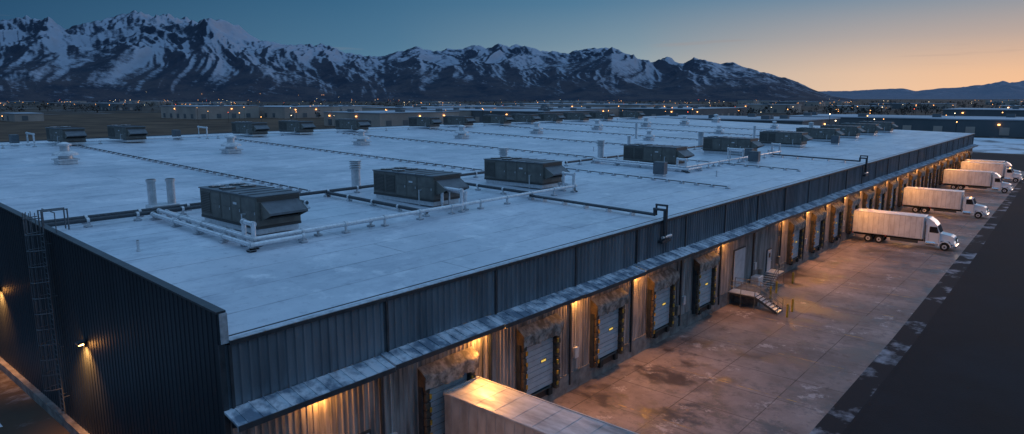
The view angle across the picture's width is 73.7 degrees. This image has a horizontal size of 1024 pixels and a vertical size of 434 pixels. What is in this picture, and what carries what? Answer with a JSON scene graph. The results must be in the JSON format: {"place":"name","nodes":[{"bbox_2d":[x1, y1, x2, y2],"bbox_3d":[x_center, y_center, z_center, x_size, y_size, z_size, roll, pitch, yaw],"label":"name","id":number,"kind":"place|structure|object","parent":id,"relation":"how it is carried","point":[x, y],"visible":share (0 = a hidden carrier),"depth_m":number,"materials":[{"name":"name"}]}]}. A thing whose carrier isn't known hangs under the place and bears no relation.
{"place":"outdoors","nodes":[
{"label":"outdoors","id":0,"kind":"place"},
{"bbox_2d":[0,112,43,121],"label":"distant warehouse","id":1,"kind":"structure","parent":0,"point":[21,116],"depth_m":550.73,"materials":[{"name":"grey"}]},
{"bbox_2d":[0,113,333,140],"bbox_3d":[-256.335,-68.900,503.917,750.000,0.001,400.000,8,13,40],"label":"dry field","id":2,"kind":"structure","parent":0,"point":[94,125],"depth_m":488.25,"materials":[{"name":"brown plant"}]},
{"bbox_2d":[237,104,339,118],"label":"distant warehouse","id":3,"kind":"structure","parent":2,"relation":"on","point":[279,111],"depth_m":643.75,"materials":[{"name":"grey"}]},
{"bbox_2d":[362,105,472,110],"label":"distant warehouse","id":4,"kind":"structure","parent":2,"relation":"on","point":[394,108],"depth_m":596.21,"materials":[{"name":"grey"}]},
{"bbox_2d":[0,99,1023,117],"bbox_3d":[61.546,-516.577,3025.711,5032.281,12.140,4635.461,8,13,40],"label":"distant trees","id":5,"kind":"object","parent":2,"relation":"on","point":[728,105],"visible":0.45,"depth_m":923.28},
{"bbox_2d":[643,113,840,125],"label":"distant warehouse","id":6,"kind":"structure","parent":2,"relation":"on","point":[785,119],"depth_m":345.63,"materials":[{"name":"grey"}]},
{"bbox_2d":[161,104,258,118],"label":"distant warehouse","id":7,"kind":"structure","parent":0,"point":[216,111],"depth_m":619.99,"materials":[{"name":"grey"}]},
{"bbox_2d":[0,116,656,148],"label":"roof pipe run","id":8,"kind":"object","parent":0,"point":[100,140],"visible":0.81,"depth_m":116.70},
{"bbox_2d":[324,109,459,126],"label":"distant warehouse","id":9,"kind":"structure","parent":0,"point":[397,117],"depth_m":445.51,"materials":[{"name":"grey"}]},
{"bbox_2d":[0,10,858,101],"bbox_3d":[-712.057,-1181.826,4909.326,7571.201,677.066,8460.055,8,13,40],"label":"mountain range","id":10,"kind":"structure","parent":0,"point":[134,55],"depth_m":3787.48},
{"bbox_2d":[405,107,506,115],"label":"distant warehouse","id":11,"kind":"structure","parent":0,"point":[466,111],"depth_m":548.10,"materials":[{"name":"grey"}]},
{"bbox_2d":[0,99,1023,433],"bbox_3d":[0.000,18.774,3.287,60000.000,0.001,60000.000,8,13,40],"label":"ground","id":12,"kind":"structure","parent":0,"point":[22,411],"depth_m":824.96,"materials":[{"name":"soil"}]},
{"bbox_2d":[0,208,224,433],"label":"gable wall","id":13,"kind":"structure","parent":12,"relation":"on","point":[145,360],"depth_m":34.51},
{"bbox_2d":[22,207,69,413],"bbox_3d":[-25.825,5.463,38.870,1.729,11.896,1.871,0,10,-1],"label":"caged ladder","id":14,"kind":"object","parent":13,"relation":"attached to","point":[42,210],"visible":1,"depth_m":38.23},
{"bbox_2d":[0,203,230,433],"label":"gable coping","id":15,"kind":"object","parent":13,"relation":"attached to","point":[209,307],"visible":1,"depth_m":27.77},
{"bbox_2d":[96,102,141,110],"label":"distant warehouse","id":16,"kind":"structure","parent":12,"relation":"on","point":[130,106],"depth_m":995.74,"materials":[{"name":"grey"}]},
{"bbox_2d":[5,100,1002,131],"bbox_3d":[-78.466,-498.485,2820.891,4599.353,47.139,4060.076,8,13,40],"label":"town lights","id":17,"kind":"object","parent":12,"relation":"on","point":[581,109],"visible":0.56,"depth_m":516.05,"materials":[{"name":"yellow"}]},
{"bbox_2d":[502,102,572,105],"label":"distant warehouse","id":18,"kind":"structure","parent":12,"relation":"on","point":[532,104],"depth_m":909.10,"materials":[{"name":"grey"}]},
{"bbox_2d":[550,102,678,107],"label":"distant warehouse","id":19,"kind":"structure","parent":12,"relation":"on","point":[603,105],"depth_m":767.56,"materials":[{"name":"grey"}]},
{"bbox_2d":[619,105,746,115],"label":"distant warehouse","id":20,"kind":"structure","parent":12,"relation":"on","point":[697,110],"depth_m":603.23,"materials":[{"name":"grey"}]},
{"bbox_2d":[737,103,801,112],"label":"distant warehouse","id":21,"kind":"structure","parent":12,"relation":"on","point":[778,108],"depth_m":847.72,"materials":[{"name":"grey"}]},
{"bbox_2d":[551,171,1023,433],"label":"concrete apron","id":22,"kind":"object","parent":12,"relation":"on","point":[651,381],"visible":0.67,"depth_m":52.25,"materials":[{"name":"concrete"}]},
{"bbox_2d":[443,376,637,433],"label":"semi trailer","id":23,"kind":"object","parent":22,"relation":"on","point":[478,405],"visible":1,"depth_m":33.25,"materials":[{"name":"white metal"}]},
{"bbox_2d":[541,184,943,401],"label":"dock plinth","id":24,"kind":"structure","parent":22,"relation":"on","point":[585,373],"depth_m":52.80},
{"bbox_2d":[225,135,973,433],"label":"siding","id":25,"kind":"object","parent":24,"relation":"attached to","point":[356,410],"visible":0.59,"depth_m":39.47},
{"bbox_2d":[417,346,478,433],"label":"dock door","id":26,"kind":"structure","parent":25,"relation":"in","point":[437,378],"depth_m":35.14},
{"bbox_2d":[516,313,563,397],"bbox_3d":[1.763,8.757,41.485,0.645,5.000,3.900,8,13,40],"label":"dock door","id":27,"kind":"structure","parent":25,"relation":"attached to","point":[538,358],"depth_m":41.50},
{"bbox_2d":[223,144,977,432],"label":"canopy","id":28,"kind":"object","parent":25,"relation":"attached to","point":[256,412],"visible":1,"depth_m":36.27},
{"bbox_2d":[589,287,628,367],"bbox_3d":[6.743,7.751,47.232,0.641,5.000,3.900,8,13,40],"label":"dock door","id":29,"kind":"structure","parent":25,"relation":"attached to","point":[607,314],"depth_m":47.14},
{"bbox_2d":[646,267,679,337],"bbox_3d":[11.725,6.746,52.976,0.642,5.000,3.900,8,13,40],"label":"dock door","id":30,"kind":"structure","parent":25,"relation":"attached to","point":[661,299],"depth_m":52.88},
{"bbox_2d":[692,251,719,314],"bbox_3d":[16.709,5.740,58.719,0.650,5.000,3.900,8,13,40],"label":"dock door","id":31,"kind":"structure","parent":25,"relation":"attached to","point":[704,280],"depth_m":58.64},
{"bbox_2d":[731,246,745,288],"bbox_3d":[21.508,4.755,64.692,0.115,3.720,2.740,8,13,40],"label":"overhead door","id":32,"kind":"structure","parent":25,"relation":"attached to","point":[738,263],"depth_m":64.48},
{"bbox_2d":[765,248,771,271],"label":"personnel door","id":33,"kind":"structure","parent":25,"relation":"attached to","point":[768,259],"depth_m":70.44,"materials":[{"name":"grey metal"}]},
{"bbox_2d":[786,217,805,264],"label":"dock door","id":34,"kind":"structure","parent":25,"relation":"attached to","point":[795,241],"depth_m":75.87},
{"bbox_2d":[809,209,826,252],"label":"dock door","id":35,"kind":"structure","parent":25,"relation":"attached to","point":[816,229],"depth_m":81.56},
{"bbox_2d":[828,201,844,242],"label":"dock door","id":36,"kind":"structure","parent":25,"relation":"in","point":[837,209],"depth_m":87.18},
{"bbox_2d":[846,195,860,233],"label":"dock door","id":37,"kind":"structure","parent":25,"relation":"in","point":[853,202],"depth_m":92.15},
{"bbox_2d":[862,189,874,208],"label":"dock door","id":38,"kind":"structure","parent":25,"relation":"in","point":[868,196],"depth_m":98.31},
{"bbox_2d":[875,185,886,209],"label":"dock door","id":39,"kind":"structure","parent":25,"relation":"in","point":[880,197],"depth_m":104.10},
{"bbox_2d":[886,180,897,210],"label":"dock door","id":40,"kind":"structure","parent":25,"relation":"in","point":[892,188],"depth_m":109.66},
{"bbox_2d":[897,176,907,206],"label":"dock door","id":41,"kind":"structure","parent":25,"relation":"in","point":[903,180],"depth_m":115.10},
{"bbox_2d":[924,166,933,187],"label":"dock door","id":42,"kind":"structure","parent":25,"relation":"in","point":[929,171],"depth_m":132.36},
{"bbox_2d":[932,163,940,187],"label":"dock door","id":43,"kind":"structure","parent":25,"relation":"in","point":[935,175],"depth_m":138.14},
{"bbox_2d":[379,149,971,433],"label":"downspouts and conduit","id":44,"kind":"object","parent":24,"relation":"attached to","point":[682,301],"visible":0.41,"depth_m":50.17,"materials":[{"name":"metal"}]},
{"bbox_2d":[733,283,767,305],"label":"dock platform","id":45,"kind":"structure","parent":22,"relation":"on","point":[749,301],"depth_m":64.04,"materials":[{"name":"metal"}]},
{"bbox_2d":[728,277,783,314],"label":"dock stairs","id":46,"kind":"structure","parent":22,"relation":"on","point":[743,293],"depth_m":62.20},
{"bbox_2d":[750,268,762,285],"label":"utility cabinet","id":47,"kind":"object","parent":22,"relation":"on","point":[757,277],"visible":0.51,"depth_m":66.98,"materials":[{"name":"metal"}]},
{"bbox_2d":[763,261,784,288],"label":"dock stairs","id":48,"kind":"structure","parent":22,"relation":"on","point":[776,272],"depth_m":69.78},
{"bbox_2d":[614,183,1011,433],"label":"stall markings","id":49,"kind":"object","parent":22,"relation":"on","point":[795,324],"visible":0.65,"depth_m":52.65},
{"bbox_2d":[852,208,958,250],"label":"box truck","id":50,"kind":"object","parent":22,"relation":"on","point":[879,226],"visible":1,"depth_m":88.55,"materials":[{"name":"white"}]},
{"bbox_2d":[902,186,988,218],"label":"box truck","id":51,"kind":"object","parent":22,"relation":"on","point":[923,200],"visible":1,"depth_m":111.68,"materials":[{"name":"white"}]},
{"bbox_2d":[943,169,1012,192],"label":"box truck","id":52,"kind":"object","parent":22,"relation":"on","point":[958,178],"visible":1,"depth_m":140.35,"materials":[{"name":"white"}]},
{"bbox_2d":[960,161,1022,182],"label":"box truck","id":53,"kind":"object","parent":22,"relation":"on","point":[1002,171],"visible":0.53,"depth_m":156.91,"materials":[{"name":"white"}]},
{"bbox_2d":[965,159,1021,173],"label":"box truck","id":54,"kind":"object","parent":22,"relation":"on","point":[1008,165],"visible":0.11,"depth_m":162.91,"materials":[{"name":"white"}]},
{"bbox_2d":[826,104,889,111],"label":"distant warehouse","id":55,"kind":"structure","parent":12,"relation":"on","point":[868,107],"depth_m":958.59,"materials":[{"name":"grey"}]},
{"bbox_2d":[790,112,1023,137],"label":"distant warehouse","id":56,"kind":"structure","parent":12,"relation":"on","point":[1010,125],"depth_m":349.54,"materials":[{"name":"grey"}]},
{"bbox_2d":[890,102,956,108],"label":"distant warehouse","id":57,"kind":"structure","parent":12,"relation":"on","point":[949,105],"depth_m":1155.87,"materials":[{"name":"brown"}]},
{"bbox_2d":[841,185,1023,433],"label":"asphalt strip","id":58,"kind":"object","parent":12,"relation":"on","point":[1016,204],"visible":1,"depth_m":73.20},
{"bbox_2d":[809,176,1023,433],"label":"frosted edge","id":59,"kind":"object","parent":58,"relation":"on","point":[841,414],"visible":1,"depth_m":53.76,"materials":[{"name":"concrete"}]},
{"bbox_2d":[943,107,1023,116],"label":"distant warehouse","id":60,"kind":"structure","parent":12,"relation":"on","point":[1017,111],"depth_m":495.00,"materials":[{"name":"grey"}]},
{"bbox_2d":[972,138,1023,153],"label":"snowy lot","id":61,"kind":"structure","parent":12,"relation":"on","point":[1000,145],"depth_m":274.41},
{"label":"rear walls","id":62,"kind":"object","parent":12,"relation":"on","visible":0},
{"bbox_2d":[0,122,482,141],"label":"coping","id":63,"kind":"object","parent":62,"relation":"on","point":[202,133],"depth_m":124.11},
{"bbox_2d":[0,117,972,337],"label":"roof","id":64,"kind":"structure","parent":62,"relation":"on","point":[263,285],"depth_m":60.77,"materials":[{"name":"white plastic"}]},
{"bbox_2d":[51,142,79,164],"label":"roof exhaust fan","id":65,"kind":"object","parent":64,"relation":"on","point":[65,154],"visible":1,"depth_m":78.26},
{"bbox_2d":[45,126,86,144],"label":"rooftop hvac unit","id":66,"kind":"object","parent":64,"relation":"on","point":[75,135],"visible":0.98,"depth_m":99.98,"materials":[{"name":"grey"}]},
{"bbox_2d":[107,125,147,141],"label":"rooftop hvac unit","id":67,"kind":"object","parent":64,"relation":"on","point":[131,133],"visible":1,"depth_m":106.30,"materials":[{"name":"grey"}]},
{"bbox_2d":[145,179,156,204],"bbox_3d":[-27.218,-1.663,51.612,0.900,2.410,0.900,8,13,40],"label":"roof vent stack","id":68,"kind":"object","parent":64,"relation":"on","point":[151,191],"visible":0.79,"depth_m":51.35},
{"bbox_2d":[165,178,175,203],"bbox_3d":[-26.058,-1.752,52.193,0.900,2.410,0.900,8,13,40],"label":"roof vent stack","id":69,"kind":"object","parent":64,"relation":"on","point":[170,190],"visible":0.77,"depth_m":51.94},
{"bbox_2d":[76,145,311,191],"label":"roof conduit","id":70,"kind":"object","parent":64,"relation":"on","point":[236,177],"visible":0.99,"depth_m":74.88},
{"bbox_2d":[219,135,242,153],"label":"roof exhaust fan","id":71,"kind":"object","parent":64,"relation":"on","point":[230,145],"visible":1,"depth_m":93.21},
{"bbox_2d":[231,121,269,136],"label":"rooftop hvac unit","id":72,"kind":"object","parent":64,"relation":"on","point":[252,129],"visible":1,"depth_m":122.07,"materials":[{"name":"grey"}]},
{"bbox_2d":[198,182,307,234],"bbox_3d":[-17.737,-0.655,46.472,8.720,2.602,3.550,8,13,40],"label":"rooftop hvac unit","id":73,"kind":"object","parent":64,"relation":"on","point":[267,209],"visible":0.96,"depth_m":44.99,"materials":[{"name":"grey"}]},
{"bbox_2d":[278,120,315,133],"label":"rooftop hvac unit","id":74,"kind":"object","parent":64,"relation":"on","point":[302,127],"visible":1,"depth_m":129.19,"materials":[{"name":"grey"}]},
{"bbox_2d":[335,119,370,131],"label":"rooftop hvac unit","id":75,"kind":"object","parent":64,"relation":"on","point":[355,125],"visible":1,"depth_m":139.01,"materials":[{"name":"grey"}]},
{"bbox_2d":[348,159,361,186],"bbox_3d":[-14.778,-4.105,64.564,1.260,2.800,1.260,8,13,40],"label":"roof vent stack","id":76,"kind":"object","parent":64,"relation":"on","point":[355,166],"visible":0.86,"depth_m":64.21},
{"bbox_2d":[235,138,483,170],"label":"roof conduit","id":77,"kind":"object","parent":64,"relation":"on","point":[417,162],"visible":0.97,"depth_m":92.36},
{"bbox_2d":[351,129,371,144],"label":"roof exhaust fan","id":78,"kind":"object","parent":64,"relation":"on","point":[361,137],"visible":1,"depth_m":109.70},
{"bbox_2d":[149,171,577,252],"bbox_3d":[-9.530,-1.853,56.502,13.840,1.949,33.690,8,13,40],"label":"roof pipe run","id":79,"kind":"object","parent":64,"relation":"on","point":[255,243],"visible":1,"depth_m":45.48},
{"bbox_2d":[40,139,758,227],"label":"roof pipe run","id":80,"kind":"object","parent":64,"relation":"on","point":[88,219],"visible":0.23,"depth_m":52.53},
{"bbox_2d":[372,167,468,206],"bbox_3d":[-7.865,-2.648,57.857,8.720,2.602,3.550,8,13,40],"label":"rooftop hvac unit","id":81,"kind":"object","parent":64,"relation":"on","point":[426,187],"visible":0.98,"depth_m":56.49,"materials":[{"name":"grey"}]},
{"bbox_2d":[409,117,441,127],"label":"rooftop hvac unit","id":82,"kind":"object","parent":64,"relation":"on","point":[432,122],"visible":1,"depth_m":153.91,"materials":[{"name":"grey"}]},
{"bbox_2d":[443,116,475,126],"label":"rooftop hvac unit","id":83,"kind":"object","parent":64,"relation":"on","point":[467,121],"visible":0.99,"depth_m":162.26,"materials":[{"name":"grey"}]},
{"bbox_2d":[453,125,469,138],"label":"roof exhaust fan","id":84,"kind":"object","parent":64,"relation":"on","point":[461,132],"visible":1,"depth_m":126.93},
{"bbox_2d":[342,132,594,157],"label":"roof conduit","id":85,"kind":"object","parent":64,"relation":"on","point":[472,145],"visible":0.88,"depth_m":110.93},
{"bbox_2d":[483,115,513,124],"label":"rooftop hvac unit","id":86,"kind":"object","parent":64,"relation":"on","point":[504,119],"visible":1,"depth_m":172.70,"materials":[{"name":"grey"}]},
{"bbox_2d":[510,114,540,123],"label":"rooftop hvac unit","id":87,"kind":"object","parent":64,"relation":"on","point":[530,118],"visible":0.94,"depth_m":180.95,"materials":[{"name":"grey"}]},
{"bbox_2d":[484,156,569,188],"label":"rooftop hvac unit","id":88,"kind":"object","parent":64,"relation":"on","point":[526,172],"visible":0.99,"depth_m":67.18,"materials":[{"name":"grey"}]},
{"bbox_2d":[429,128,626,144],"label":"roof conduit","id":89,"kind":"object","parent":64,"relation":"on","point":[530,136],"visible":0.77,"depth_m":132.57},
{"bbox_2d":[536,113,565,122],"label":"rooftop hvac unit","id":90,"kind":"object","parent":64,"relation":"on","point":[555,118],"visible":0.92,"depth_m":189.13,"materials":[{"name":"grey"}]},
{"bbox_2d":[563,112,591,120],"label":"rooftop hvac unit","id":91,"kind":"object","parent":64,"relation":"on","point":[577,116],"visible":0.99,"depth_m":199.03,"materials":[{"name":"grey"}]},
{"bbox_2d":[499,125,697,139],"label":"roof conduit","id":92,"kind":"object","parent":64,"relation":"on","point":[599,132],"visible":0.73,"depth_m":148.87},
{"bbox_2d":[529,195,671,243],"bbox_3d":[6.830,-0.243,56.248,13.333,2.880,1.596,8,13,40],"label":"edge pipe","id":93,"kind":"object","parent":64,"relation":"attached to","point":[664,238],"visible":1,"depth_m":53.56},
{"bbox_2d":[597,139,604,157],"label":"roof vent stack","id":94,"kind":"object","parent":64,"relation":"on","point":[600,145],"visible":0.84,"depth_m":94.74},
{"bbox_2d":[588,112,615,119],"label":"rooftop hvac unit","id":95,"kind":"object","parent":64,"relation":"on","point":[604,115],"visible":0.94,"depth_m":208.65,"materials":[{"name":"grey"}]},
{"bbox_2d":[619,111,645,118],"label":"rooftop hvac unit","id":96,"kind":"object","parent":64,"relation":"on","point":[635,114],"visible":0.98,"depth_m":222.32,"materials":[{"name":"grey"}]},
{"bbox_2d":[566,168,729,188],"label":"roof conduit","id":97,"kind":"object","parent":64,"relation":"on","point":[666,180],"visible":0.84,"depth_m":74.57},
{"bbox_2d":[555,123,758,135],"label":"roof conduit","id":98,"kind":"object","parent":64,"relation":"on","point":[661,129],"visible":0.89,"depth_m":164.23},
{"bbox_2d":[623,143,693,165],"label":"rooftop hvac unit","id":99,"kind":"object","parent":64,"relation":"on","point":[652,153],"visible":0.96,"depth_m":87.57,"materials":[{"name":"grey"}]},
{"bbox_2d":[653,161,667,175],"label":"roof electrical cabinet","id":100,"kind":"object","parent":64,"relation":"on","point":[660,168],"visible":1,"depth_m":77.98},
{"bbox_2d":[592,143,780,172],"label":"roof pipe run","id":101,"kind":"object","parent":64,"relation":"on","point":[677,167],"visible":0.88,"depth_m":87.94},
{"bbox_2d":[703,136,763,154],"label":"rooftop hvac unit","id":102,"kind":"object","parent":64,"relation":"on","point":[717,144],"visible":0.97,"depth_m":106.05,"materials":[{"name":"grey"}]},
{"bbox_2d":[687,159,800,171],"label":"roof conduit","id":103,"kind":"object","parent":64,"relation":"on","point":[733,164],"visible":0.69,"depth_m":89.10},
{"bbox_2d":[748,151,760,162],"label":"roof electrical cabinet","id":104,"kind":"object","parent":64,"relation":"on","point":[753,156],"visible":1,"depth_m":93.93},
{"bbox_2d":[759,130,812,146],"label":"rooftop hvac unit","id":105,"kind":"object","parent":64,"relation":"on","point":[792,139],"visible":0.98,"depth_m":123.23,"materials":[{"name":"grey"}]},
{"bbox_2d":[796,127,844,140],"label":"rooftop hvac unit","id":106,"kind":"object","parent":64,"relation":"on","point":[820,134],"visible":0.86,"depth_m":137.96,"materials":[{"name":"grey"}]},
{"bbox_2d":[773,154,867,176],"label":"edge pipe","id":107,"kind":"object","parent":64,"relation":"attached to","point":[843,160],"visible":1,"depth_m":97.98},
{"bbox_2d":[820,125,865,137],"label":"rooftop hvac unit","id":108,"kind":"object","parent":64,"relation":"on","point":[850,131],"visible":0.72,"depth_m":149.46,"materials":[{"name":"grey"}]},
{"bbox_2d":[841,123,882,134],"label":"rooftop hvac unit","id":109,"kind":"object","parent":64,"relation":"on","point":[870,129],"visible":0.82,"depth_m":161.39,"materials":[{"name":"grey"}]},
{"bbox_2d":[859,121,897,131],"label":"rooftop hvac unit","id":110,"kind":"object","parent":64,"relation":"on","point":[888,126],"visible":0.67,"depth_m":173.24,"materials":[{"name":"grey"}]},
{"bbox_2d":[227,133,974,408],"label":"eave gutter","id":111,"kind":"object","parent":62,"relation":"attached to","point":[305,320],"visible":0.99,"depth_m":37.26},
{"bbox_2d":[0,0,1023,90],"label":"sky","id":112,"kind":"structure","parent":0,"point":[819,45],"materials":[{"name":"blue"}]},
{"bbox_2d":[472,108,599,122],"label":"distant warehouse","id":113,"kind":"structure","parent":0,"point":[477,115],"depth_m":505.98,"materials":[{"name":"grey"}]},
{"bbox_2d":[819,81,1023,98],"bbox_3d":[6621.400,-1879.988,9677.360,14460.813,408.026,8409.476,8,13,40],"label":"distant hills","id":114,"kind":"structure","parent":0,"point":[1004,90],"depth_m":8868.67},
{"bbox_2d":[848,153,1023,433],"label":"asphalt road","id":115,"kind":"structure","parent":0,"point":[960,370],"depth_m":49.37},
{"label":"snowy field","id":116,"kind":"structure","parent":0,"visible":0},
{"bbox_2d":[298,104,383,110],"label":"distant warehouse","id":117,"kind":"structure","parent":116,"relation":"on","point":[344,107],"depth_m":794.07,"materials":[{"name":"grey"}]},
{"bbox_2d":[448,104,554,108],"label":"distant warehouse","id":118,"kind":"structure","parent":116,"relation":"on","point":[503,106],"depth_m":668.05,"materials":[{"name":"grey"}]},
{"bbox_2d":[512,106,618,116],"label":"distant warehouse","id":119,"kind":"structure","parent":116,"relation":"on","point":[607,108],"depth_m":629.09,"materials":[{"name":"grey"}]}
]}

